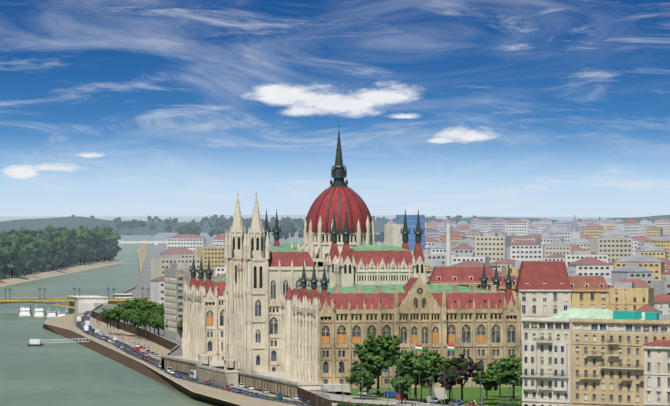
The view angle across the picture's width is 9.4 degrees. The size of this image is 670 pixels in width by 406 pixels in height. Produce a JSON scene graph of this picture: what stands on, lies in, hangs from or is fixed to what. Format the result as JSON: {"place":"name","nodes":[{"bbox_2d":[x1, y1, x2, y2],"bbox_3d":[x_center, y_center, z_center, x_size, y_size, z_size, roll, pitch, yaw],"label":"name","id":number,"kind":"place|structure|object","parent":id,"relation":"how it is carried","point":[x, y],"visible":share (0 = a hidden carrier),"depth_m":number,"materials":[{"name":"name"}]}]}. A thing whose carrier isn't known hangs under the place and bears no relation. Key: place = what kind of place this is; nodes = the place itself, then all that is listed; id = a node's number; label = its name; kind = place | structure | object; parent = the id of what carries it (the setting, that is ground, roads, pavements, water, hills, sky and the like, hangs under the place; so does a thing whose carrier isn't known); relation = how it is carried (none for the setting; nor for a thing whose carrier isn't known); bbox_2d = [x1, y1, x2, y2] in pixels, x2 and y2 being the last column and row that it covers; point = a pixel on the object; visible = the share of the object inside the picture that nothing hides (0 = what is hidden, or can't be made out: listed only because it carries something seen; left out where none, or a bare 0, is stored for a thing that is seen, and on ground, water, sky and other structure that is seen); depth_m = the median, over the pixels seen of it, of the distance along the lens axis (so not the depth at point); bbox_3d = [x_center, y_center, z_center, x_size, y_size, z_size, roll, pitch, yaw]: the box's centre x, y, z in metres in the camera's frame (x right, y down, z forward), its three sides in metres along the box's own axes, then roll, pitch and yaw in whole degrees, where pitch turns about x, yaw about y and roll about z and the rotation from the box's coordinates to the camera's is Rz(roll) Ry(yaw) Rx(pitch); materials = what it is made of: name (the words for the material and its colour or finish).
{"place":"outdoors","nodes":[
{"label":"outdoors","id":0,"kind":"place"},
{"bbox_2d":[0,215,631,405],"bbox_3d":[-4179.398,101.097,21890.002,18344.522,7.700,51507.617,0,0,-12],"label":"ground and river","id":1,"kind":"structure","parent":0,"point":[95,371],"depth_m":1861.95,"materials":[{"name":"liquid"}]},
{"bbox_2d":[0,241,166,345],"bbox_3d":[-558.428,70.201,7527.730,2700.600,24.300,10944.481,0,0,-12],"label":"bridges and boats","id":2,"kind":"structure","parent":1,"relation":"on","point":[90,303],"depth_m":2668.65,"materials":[{"name":"stone"}]},
{"bbox_2d":[75,302,519,405],"bbox_3d":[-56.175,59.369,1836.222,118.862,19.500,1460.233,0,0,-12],"label":"vehicles and street furniture","id":3,"kind":"object","parent":1,"relation":"on","point":[86,326],"visible":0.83,"depth_m":1420.40,"materials":[{"name":"white"}]},
{"bbox_2d":[97,297,521,405],"bbox_3d":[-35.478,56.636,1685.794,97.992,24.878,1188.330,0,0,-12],"label":"trees","id":4,"kind":"object","parent":1,"relation":"on","point":[375,356],"visible":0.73,"depth_m":1333.71,"materials":[{"name":"green plant"}]},
{"bbox_2d":[0,214,669,286],"bbox_3d":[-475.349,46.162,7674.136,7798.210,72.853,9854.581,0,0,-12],"label":"distant wooded hills","id":5,"kind":"structure","parent":1,"relation":"on","point":[34,249],"depth_m":5154.24,"materials":[{"name":"green plant"}]},
{"bbox_2d":[161,126,521,399],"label":"parliament building","id":6,"kind":"structure","parent":1,"relation":"on","point":[331,289],"depth_m":1488.99,"materials":[{"name":"beige stone"}]},
{"bbox_2d":[151,215,669,405],"bbox_3d":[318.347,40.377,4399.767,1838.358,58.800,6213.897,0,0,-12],"label":"town houses","id":7,"kind":"structure","parent":1,"relation":"on","point":[593,295],"depth_m":1780.56,"materials":[{"name":"beige paint"}]},
{"bbox_2d":[0,0,669,216],"label":"sky","id":8,"kind":"structure","parent":0,"point":[518,108],"materials":[{"name":"blue"}]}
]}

